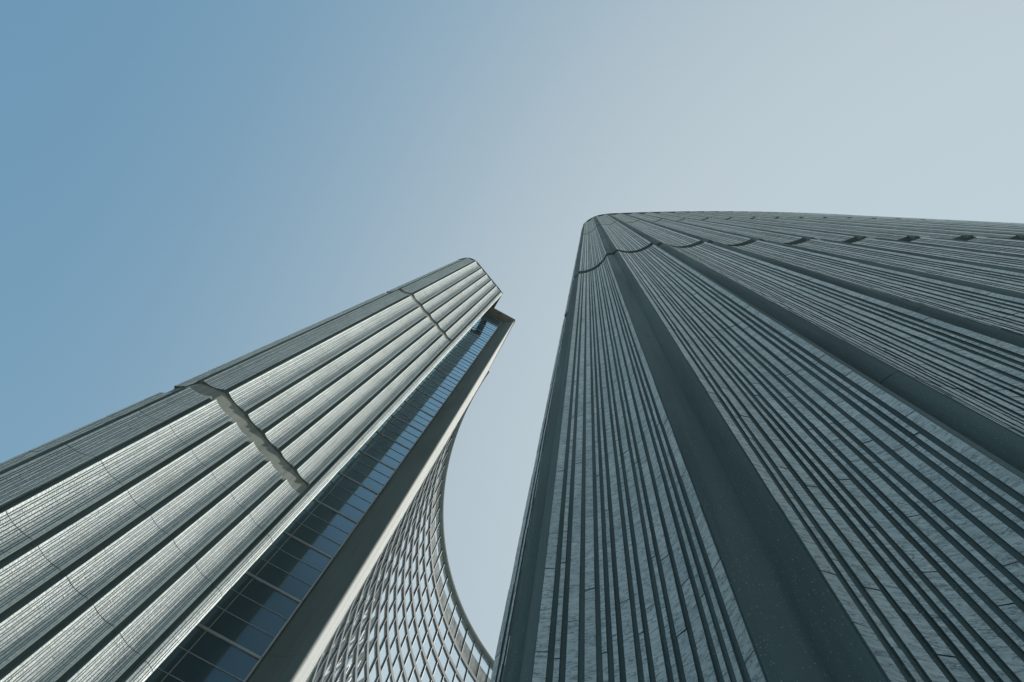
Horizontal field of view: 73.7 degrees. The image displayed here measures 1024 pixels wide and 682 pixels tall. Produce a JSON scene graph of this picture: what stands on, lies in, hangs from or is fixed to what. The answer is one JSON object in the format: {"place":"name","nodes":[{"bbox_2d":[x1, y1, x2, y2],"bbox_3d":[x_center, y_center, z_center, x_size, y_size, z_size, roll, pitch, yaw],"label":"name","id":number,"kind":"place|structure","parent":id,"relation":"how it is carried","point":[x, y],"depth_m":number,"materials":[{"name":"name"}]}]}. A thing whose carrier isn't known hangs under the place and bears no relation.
{"place":"outdoors","nodes":[
{"label":"outdoors","id":0,"kind":"place"},
{"bbox_2d":[0,258,514,681],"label":"office tower","id":1,"kind":"structure","parent":0,"point":[273,511],"depth_m":30.42,"materials":[{"name":"concrete"}]},
{"bbox_2d":[144,623,262,681],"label":"end window","id":2,"kind":"structure","parent":1,"relation":"in","point":[201,656],"depth_m":25.41,"materials":[{"name":"blue glass"}]},
{"bbox_2d":[199,571,302,656],"bbox_3d":[-11.076,11.131,28.493,3.540,3.840,0.095,28,-77,0],"label":"end window","id":3,"kind":"structure","parent":1,"relation":"in","point":[251,614],"depth_m":28.36,"materials":[{"name":"blue glass"}]},
{"bbox_2d":[247,531,333,600],"bbox_3d":[-10.664,10.371,32.234,3.540,3.840,0.095,28,-77,0],"label":"end window","id":4,"kind":"structure","parent":1,"relation":"in","point":[288,564],"depth_m":32.13,"materials":[{"name":"blue glass"}]},
{"bbox_2d":[314,663,323,681],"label":"office window","id":5,"kind":"structure","parent":1,"relation":"in","point":[317,677],"depth_m":54.82,"materials":[{"name":"glass"}]},
{"bbox_2d":[284,498,358,558],"bbox_3d":[-10.251,9.611,35.976,3.540,3.840,0.095,28,-77,0],"label":"end window","id":6,"kind":"structure","parent":1,"relation":"in","point":[319,525],"depth_m":35.90,"materials":[{"name":"blue glass"}]},
{"bbox_2d":[319,641,330,665],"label":"office window","id":7,"kind":"structure","parent":1,"relation":"in","point":[326,650],"depth_m":54.15,"materials":[{"name":"glass"}]},
{"bbox_2d":[323,656,334,681],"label":"office window","id":8,"kind":"structure","parent":1,"relation":"in","point":[328,671],"depth_m":58.74,"materials":[{"name":"glass"}]},
{"bbox_2d":[328,635,339,661],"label":"office window","id":9,"kind":"structure","parent":1,"relation":"in","point":[335,645],"depth_m":58.25,"materials":[{"name":"glass"}]},
{"bbox_2d":[334,652,344,681],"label":"office window","id":10,"kind":"structure","parent":1,"relation":"in","point":[340,664],"depth_m":62.79,"materials":[{"name":"glass"}]},
{"bbox_2d":[338,631,348,657],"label":"office window","id":11,"kind":"structure","parent":1,"relation":"in","point":[343,644],"depth_m":62.35,"materials":[{"name":"glass"}]},
{"bbox_2d":[314,471,378,521],"bbox_3d":[-9.839,8.851,39.717,3.540,3.840,0.095,28,-77,0],"label":"end window","id":12,"kind":"structure","parent":1,"relation":"in","point":[342,493],"depth_m":39.66,"materials":[{"name":"blue glass"}]},
{"bbox_2d":[344,609,354,633],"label":"office window","id":13,"kind":"structure","parent":1,"relation":"in","point":[349,621],"depth_m":62.00,"materials":[{"name":"glass"}]},
{"bbox_2d":[346,649,354,677],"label":"office window","id":14,"kind":"structure","parent":1,"relation":"in","point":[350,662],"depth_m":66.93,"materials":[{"name":"glass"}]},
{"bbox_2d":[348,628,357,655],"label":"office window","id":15,"kind":"structure","parent":1,"relation":"in","point":[353,640],"depth_m":66.44,"materials":[{"name":"glass"}]},
{"bbox_2d":[352,608,361,632],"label":"office window","id":16,"kind":"structure","parent":1,"relation":"in","point":[357,618],"depth_m":66.02,"materials":[{"name":"glass"}]},
{"bbox_2d":[357,665,365,681],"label":"office window","id":17,"kind":"structure","parent":1,"relation":"in","point":[362,677],"depth_m":71.82,"materials":[{"name":"glass"}]},
{"bbox_2d":[357,644,365,674],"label":"office window","id":18,"kind":"structure","parent":1,"relation":"in","point":[361,659],"depth_m":70.98,"materials":[{"name":"glass"}]},
{"bbox_2d":[358,626,366,653],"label":"office window","id":19,"kind":"structure","parent":1,"relation":"in","point":[363,637],"depth_m":70.58,"materials":[{"name":"glass"}]},
{"bbox_2d":[361,606,369,630],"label":"office window","id":20,"kind":"structure","parent":1,"relation":"in","point":[365,618],"depth_m":70.16,"materials":[{"name":"glass"}]},
{"bbox_2d":[339,449,395,493],"bbox_3d":[-9.427,8.091,43.459,3.540,3.840,0.095,28,-77,0],"label":"end window","id":21,"kind":"structure","parent":1,"relation":"in","point":[363,468],"depth_m":43.42,"materials":[{"name":"blue glass"}]},
{"bbox_2d":[365,586,373,608],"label":"office window","id":22,"kind":"structure","parent":1,"relation":"in","point":[370,594],"depth_m":69.68,"materials":[{"name":"glass"}]},
{"bbox_2d":[369,642,375,670],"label":"office window","id":23,"kind":"structure","parent":1,"relation":"in","point":[372,656],"depth_m":75.24,"materials":[{"name":"glass"}]},
{"bbox_2d":[369,624,375,649],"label":"office window","id":24,"kind":"structure","parent":1,"relation":"in","point":[372,637],"depth_m":74.75,"materials":[{"name":"glass"}]},
{"bbox_2d":[369,662,377,681],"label":"office window","id":25,"kind":"structure","parent":1,"relation":"in","point":[373,676],"depth_m":75.95,"materials":[{"name":"glass"}]},
{"bbox_2d":[370,604,377,629],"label":"office window","id":26,"kind":"structure","parent":1,"relation":"in","point":[374,615],"depth_m":74.24,"materials":[{"name":"glass"}]},
{"bbox_2d":[372,587,379,609],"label":"office window","id":27,"kind":"structure","parent":1,"relation":"in","point":[376,597],"depth_m":73.86,"materials":[{"name":"glass"}]},
{"bbox_2d":[379,624,384,648],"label":"office window","id":28,"kind":"structure","parent":1,"relation":"in","point":[382,634],"depth_m":78.72,"materials":[{"name":"glass"}]},
{"bbox_2d":[379,604,385,629],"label":"office window","id":29,"kind":"structure","parent":1,"relation":"in","point":[382,616],"depth_m":78.44,"materials":[{"name":"glass"}]},
{"bbox_2d":[380,641,386,667],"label":"office window","id":30,"kind":"structure","parent":1,"relation":"in","point":[383,654],"depth_m":79.32,"materials":[{"name":"glass"}]},
{"bbox_2d":[380,585,387,609],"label":"office window","id":31,"kind":"structure","parent":1,"relation":"in","point":[384,595],"depth_m":77.98,"materials":[{"name":"glass"}]},
{"bbox_2d":[360,430,410,469],"bbox_3d":[-9.015,7.331,47.200,3.540,3.840,0.095,28,-77,0],"label":"end window","id":32,"kind":"structure","parent":1,"relation":"in","point":[380,446],"depth_m":47.18,"materials":[{"name":"blue glass"}]},
{"bbox_2d":[381,658,389,681],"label":"office window","id":33,"kind":"structure","parent":1,"relation":"in","point":[385,672],"depth_m":79.88,"materials":[{"name":"glass"}]},
{"bbox_2d":[383,568,389,588],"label":"office window","id":34,"kind":"structure","parent":1,"relation":"in","point":[387,575],"depth_m":77.53,"materials":[{"name":"glass"}]},
{"bbox_2d":[389,605,394,627],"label":"office window","id":35,"kind":"structure","parent":1,"relation":"in","point":[392,613],"depth_m":82.54,"materials":[{"name":"glass"}]},
{"bbox_2d":[389,586,394,609],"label":"office window","id":36,"kind":"structure","parent":1,"relation":"in","point":[392,595],"depth_m":82.12,"materials":[{"name":"glass"}]},
{"bbox_2d":[389,621,395,646],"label":"office window","id":37,"kind":"structure","parent":1,"relation":"in","point":[392,633],"depth_m":83.00,"materials":[{"name":"glass"}]},
{"bbox_2d":[390,570,395,590],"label":"office window","id":38,"kind":"structure","parent":1,"relation":"in","point":[394,575],"depth_m":81.60,"materials":[{"name":"glass"}]},
{"bbox_2d":[390,640,397,665],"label":"office window","id":39,"kind":"structure","parent":1,"relation":"in","point":[394,651],"depth_m":83.37,"materials":[{"name":"glass"}]},
{"bbox_2d":[393,656,400,681],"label":"office window","id":40,"kind":"structure","parent":1,"relation":"in","point":[397,668],"depth_m":83.86,"materials":[{"name":"glass"}]},
{"bbox_2d":[377,414,422,448],"bbox_3d":[-8.603,6.571,50.942,3.540,3.840,0.095,28,-77,0],"label":"end window","id":41,"kind":"structure","parent":1,"relation":"in","point":[395,428],"depth_m":50.95,"materials":[{"name":"blue glass"}]},
{"bbox_2d":[397,588,402,610],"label":"office window","id":42,"kind":"structure","parent":1,"relation":"in","point":[399,599],"depth_m":86.05,"materials":[{"name":"glass"}]},
{"bbox_2d":[397,570,402,592],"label":"office window","id":43,"kind":"structure","parent":1,"relation":"in","point":[400,578],"depth_m":85.77,"materials":[{"name":"glass"}]},
{"bbox_2d":[398,604,403,626],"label":"office window","id":44,"kind":"structure","parent":1,"relation":"in","point":[401,614],"depth_m":86.59,"materials":[{"name":"glass"}]},
{"bbox_2d":[399,622,405,644],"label":"office window","id":45,"kind":"structure","parent":1,"relation":"in","point":[402,632],"depth_m":87.04,"materials":[{"name":"glass"}]},
{"bbox_2d":[401,637,408,662],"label":"office window","id":46,"kind":"structure","parent":1,"relation":"in","point":[405,649],"depth_m":87.50,"materials":[{"name":"glass"}]},
{"bbox_2d":[405,572,409,593],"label":"office window","id":47,"kind":"structure","parent":1,"relation":"in","point":[407,582],"depth_m":89.87,"materials":[{"name":"glass"}]},
{"bbox_2d":[405,556,409,575],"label":"office window","id":48,"kind":"structure","parent":1,"relation":"in","point":[408,561],"depth_m":89.44,"materials":[{"name":"glass"}]},
{"bbox_2d":[406,589,410,610],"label":"office window","id":49,"kind":"structure","parent":1,"relation":"in","point":[408,597],"depth_m":90.41,"materials":[{"name":"glass"}]},
{"bbox_2d":[405,654,412,679],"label":"office window","id":50,"kind":"structure","parent":1,"relation":"in","point":[409,665],"depth_m":87.90,"materials":[{"name":"glass"}]},
{"bbox_2d":[407,603,412,627],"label":"office window","id":51,"kind":"structure","parent":1,"relation":"in","point":[410,613],"depth_m":90.73,"materials":[{"name":"glass"}]},
{"bbox_2d":[409,620,415,644],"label":"office window","id":52,"kind":"structure","parent":1,"relation":"in","point":[412,632],"depth_m":91.21,"materials":[{"name":"glass"}]},
{"bbox_2d":[392,400,433,431],"bbox_3d":[-8.191,5.811,54.683,3.540,3.840,0.095,28,-77,0],"label":"end window","id":53,"kind":"structure","parent":1,"relation":"in","point":[407,412],"depth_m":54.70,"materials":[{"name":"blue glass"}]},
{"bbox_2d":[413,557,416,575],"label":"office window","id":54,"kind":"structure","parent":1,"relation":"in","point":[415,562],"depth_m":93.76,"materials":[{"name":"glass"}]},
{"bbox_2d":[413,542,416,559],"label":"office window","id":55,"kind":"structure","parent":1,"relation":"in","point":[415,547],"depth_m":93.18,"materials":[{"name":"glass"}]},
{"bbox_2d":[413,573,417,593],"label":"office window","id":56,"kind":"structure","parent":1,"relation":"in","point":[415,583],"depth_m":94.15,"materials":[{"name":"glass"}]},
{"bbox_2d":[412,636,419,660],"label":"office window","id":57,"kind":"structure","parent":1,"relation":"in","point":[416,648],"depth_m":91.59,"materials":[{"name":"glass"}]},
{"bbox_2d":[414,590,419,610],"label":"office window","id":58,"kind":"structure","parent":1,"relation":"in","point":[416,598],"depth_m":94.43,"materials":[{"name":"glass"}]},
{"bbox_2d":[416,605,422,626],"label":"office window","id":59,"kind":"structure","parent":1,"relation":"in","point":[419,616],"depth_m":94.84,"materials":[{"name":"glass"}]},
{"bbox_2d":[416,652,424,676],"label":"office window","id":60,"kind":"structure","parent":1,"relation":"in","point":[420,663],"depth_m":91.99,"materials":[{"name":"glass"}]},
{"bbox_2d":[419,545,422,563],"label":"office window","id":61,"kind":"structure","parent":1,"relation":"in","point":[421,550],"depth_m":97.04,"materials":[{"name":"glass"}]},
{"bbox_2d":[419,560,423,578],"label":"office window","id":62,"kind":"structure","parent":1,"relation":"in","point":[421,567],"depth_m":97.59,"materials":[{"name":"glass"}]},
{"bbox_2d":[419,620,425,642],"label":"office window","id":63,"kind":"structure","parent":1,"relation":"in","point":[422,630],"depth_m":95.24,"materials":[{"name":"glass"}]},
{"bbox_2d":[421,574,425,594],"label":"office window","id":64,"kind":"structure","parent":1,"relation":"in","point":[423,584],"depth_m":98.17,"materials":[{"name":"glass"}]},
{"bbox_2d":[405,388,443,416],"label":"end window","id":65,"kind":"structure","parent":1,"relation":"in","point":[417,398],"depth_m":58.44,"materials":[{"name":"blue glass"}]},
{"bbox_2d":[422,589,428,609],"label":"office window","id":66,"kind":"structure","parent":1,"relation":"in","point":[425,598],"depth_m":98.58,"materials":[{"name":"glass"}]},
{"bbox_2d":[421,668,430,681],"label":"office window","id":67,"kind":"structure","parent":1,"relation":"in","point":[425,678],"depth_m":92.75,"materials":[{"name":"glass"}]},
{"bbox_2d":[423,635,430,657],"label":"office window","id":68,"kind":"structure","parent":1,"relation":"in","point":[426,645],"depth_m":95.66,"materials":[{"name":"glass"}]},
{"bbox_2d":[426,547,429,565],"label":"office window","id":69,"kind":"structure","parent":1,"relation":"in","point":[428,552],"depth_m":101.23,"materials":[{"name":"glass"}]},
{"bbox_2d":[425,605,431,626],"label":"office window","id":70,"kind":"structure","parent":1,"relation":"in","point":[428,613],"depth_m":98.88,"materials":[{"name":"glass"}]},
{"bbox_2d":[427,562,431,580],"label":"office window","id":71,"kind":"structure","parent":1,"relation":"in","point":[429,571],"depth_m":101.80,"materials":[{"name":"glass"}]},
{"bbox_2d":[429,577,433,594],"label":"office window","id":72,"kind":"structure","parent":1,"relation":"in","point":[431,585],"depth_m":102.17,"materials":[{"name":"glass"}]},
{"bbox_2d":[428,650,436,673],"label":"office window","id":73,"kind":"structure","parent":1,"relation":"in","point":[432,661],"depth_m":96.05,"materials":[{"name":"glass"}]},
{"bbox_2d":[429,620,436,639],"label":"office window","id":74,"kind":"structure","parent":1,"relation":"in","point":[432,629],"depth_m":99.36,"materials":[{"name":"glass"}]},
{"bbox_2d":[416,377,451,402],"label":"end window","id":75,"kind":"structure","parent":1,"relation":"in","point":[427,386],"depth_m":62.21,"materials":[{"name":"blue glass"}]},
{"bbox_2d":[431,591,437,610],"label":"office window","id":76,"kind":"structure","parent":1,"relation":"in","point":[434,598],"depth_m":102.60,"materials":[{"name":"glass"}]},
{"bbox_2d":[431,511,438,537],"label":"office window","id":77,"kind":"structure","parent":1,"relation":"in","point":[436,521],"depth_m":106.09,"materials":[{"name":"glass"}]},
{"bbox_2d":[431,526,439,551],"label":"office window","id":78,"kind":"structure","parent":1,"relation":"in","point":[437,534],"depth_m":106.58,"materials":[{"name":"glass"}]},
{"bbox_2d":[431,497,439,522],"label":"office window","id":79,"kind":"structure","parent":1,"relation":"in","point":[436,508],"depth_m":105.92,"materials":[{"name":"glass"}]},
{"bbox_2d":[432,539,440,566],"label":"office window","id":80,"kind":"structure","parent":1,"relation":"in","point":[435,555],"depth_m":107.00,"materials":[{"name":"glass"}]},
{"bbox_2d":[433,484,440,505],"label":"office window","id":81,"kind":"structure","parent":1,"relation":"in","point":[437,493],"depth_m":105.34,"materials":[{"name":"glass"}]},
{"bbox_2d":[433,664,442,681],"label":"office window","id":82,"kind":"structure","parent":1,"relation":"in","point":[438,676],"depth_m":96.59,"materials":[{"name":"glass"}]},
{"bbox_2d":[434,633,441,655],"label":"office window","id":83,"kind":"structure","parent":1,"relation":"in","point":[437,643],"depth_m":99.72,"materials":[{"name":"glass"}]},
{"bbox_2d":[435,604,441,625],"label":"office window","id":84,"kind":"structure","parent":1,"relation":"in","point":[438,614],"depth_m":103.00,"materials":[{"name":"glass"}]},
{"bbox_2d":[434,553,443,581],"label":"office window","id":85,"kind":"structure","parent":1,"relation":"in","point":[440,561],"depth_m":107.42,"materials":[{"name":"glass"}]},
{"bbox_2d":[435,468,443,490],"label":"office window","id":86,"kind":"structure","parent":1,"relation":"in","point":[440,477],"depth_m":105.10,"materials":[{"name":"glass"}]},
{"bbox_2d":[437,565,446,596],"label":"office window","id":87,"kind":"structure","parent":1,"relation":"in","point":[441,581],"depth_m":107.84,"materials":[{"name":"glass"}]},
{"bbox_2d":[426,368,459,390],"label":"end window","id":88,"kind":"structure","parent":1,"relation":"in","point":[443,379],"depth_m":65.97,"materials":[{"name":"blue glass"}]},
{"bbox_2d":[439,619,446,639],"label":"office window","id":89,"kind":"structure","parent":1,"relation":"in","point":[443,629],"depth_m":103.35,"materials":[{"name":"glass"}]},
{"bbox_2d":[439,648,447,670],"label":"office window","id":90,"kind":"structure","parent":1,"relation":"in","point":[443,658],"depth_m":100.04,"materials":[{"name":"glass"}]},
{"bbox_2d":[440,579,450,609],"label":"office window","id":91,"kind":"structure","parent":1,"relation":"in","point":[445,595],"depth_m":108.31,"materials":[{"name":"glass"}]},
{"bbox_2d":[445,633,452,653],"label":"office window","id":92,"kind":"structure","parent":1,"relation":"in","point":[448,642],"depth_m":103.69,"materials":[{"name":"glass"}]},
{"bbox_2d":[444,593,455,624],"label":"office window","id":93,"kind":"structure","parent":1,"relation":"in","point":[450,607],"depth_m":108.62,"materials":[{"name":"glass"}]},
{"bbox_2d":[435,359,465,380],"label":"end window","id":94,"kind":"structure","parent":1,"relation":"in","point":[444,366],"depth_m":69.71,"materials":[{"name":"blue glass"}]},
{"bbox_2d":[446,662,454,681],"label":"office window","id":95,"kind":"structure","parent":1,"relation":"in","point":[450,673],"depth_m":100.39,"materials":[{"name":"glass"}]},
{"bbox_2d":[450,605,460,637],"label":"office window","id":96,"kind":"structure","parent":1,"relation":"in","point":[457,616],"depth_m":109.00,"materials":[{"name":"glass"}]},
{"bbox_2d":[451,646,459,667],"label":"office window","id":97,"kind":"structure","parent":1,"relation":"in","point":[455,656],"depth_m":104.06,"materials":[{"name":"glass"}]},
{"bbox_2d":[443,351,471,371],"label":"end window","id":98,"kind":"structure","parent":1,"relation":"in","point":[452,358],"depth_m":73.46,"materials":[{"name":"blue glass"}]},
{"bbox_2d":[455,618,466,650],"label":"office window","id":99,"kind":"structure","parent":1,"relation":"in","point":[462,630],"depth_m":109.27,"materials":[{"name":"glass"}]},
{"bbox_2d":[457,658,466,679],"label":"office window","id":100,"kind":"structure","parent":1,"relation":"in","point":[462,670],"depth_m":104.34,"materials":[{"name":"glass"}]},
{"bbox_2d":[450,344,477,362],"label":"end window","id":101,"kind":"structure","parent":1,"relation":"in","point":[458,350],"depth_m":77.22,"materials":[{"name":"blue glass"}]},
{"bbox_2d":[462,630,473,663],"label":"office window","id":102,"kind":"structure","parent":1,"relation":"in","point":[469,641],"depth_m":109.52,"materials":[{"name":"glass"}]},
{"bbox_2d":[457,338,481,354],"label":"end window","id":103,"kind":"structure","parent":1,"relation":"in","point":[464,343],"depth_m":80.98,"materials":[{"name":"blue glass"}]},
{"bbox_2d":[462,332,486,348],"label":"end window","id":104,"kind":"structure","parent":1,"relation":"in","point":[468,336],"depth_m":84.73,"materials":[{"name":"blue glass"}]},
{"bbox_2d":[469,642,481,675],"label":"office window","id":105,"kind":"structure","parent":1,"relation":"in","point":[475,659],"depth_m":109.80,"materials":[{"name":"glass"}]},
{"bbox_2d":[468,326,490,341],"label":"end window","id":106,"kind":"structure","parent":1,"relation":"in","point":[473,330],"depth_m":88.49,"materials":[{"name":"blue glass"}]},
{"bbox_2d":[477,654,489,681],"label":"office window","id":107,"kind":"structure","parent":1,"relation":"in","point":[482,675],"depth_m":110.48,"materials":[{"name":"glass"}]},
{"bbox_2d":[473,322,494,336],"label":"end window","id":108,"kind":"structure","parent":1,"relation":"in","point":[479,326],"depth_m":92.20,"materials":[{"name":"blue glass"}]},
{"bbox_2d":[477,317,498,330],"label":"end window","id":109,"kind":"structure","parent":1,"relation":"in","point":[483,321],"depth_m":95.97,"materials":[{"name":"blue glass"}]},
{"bbox_2d":[482,313,501,325],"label":"end window","id":110,"kind":"structure","parent":1,"relation":"in","point":[486,316],"depth_m":99.73,"materials":[{"name":"black glass"}]},
{"bbox_2d":[0,0,1023,660],"label":"sky","id":111,"kind":"structure","parent":0,"point":[189,188],"materials":[{"name":"blue"}]},
{"bbox_2d":[490,211,1023,681],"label":"office tower","id":112,"kind":"structure","parent":0,"point":[780,447],"depth_m":5.67,"materials":[{"name":"concrete"}]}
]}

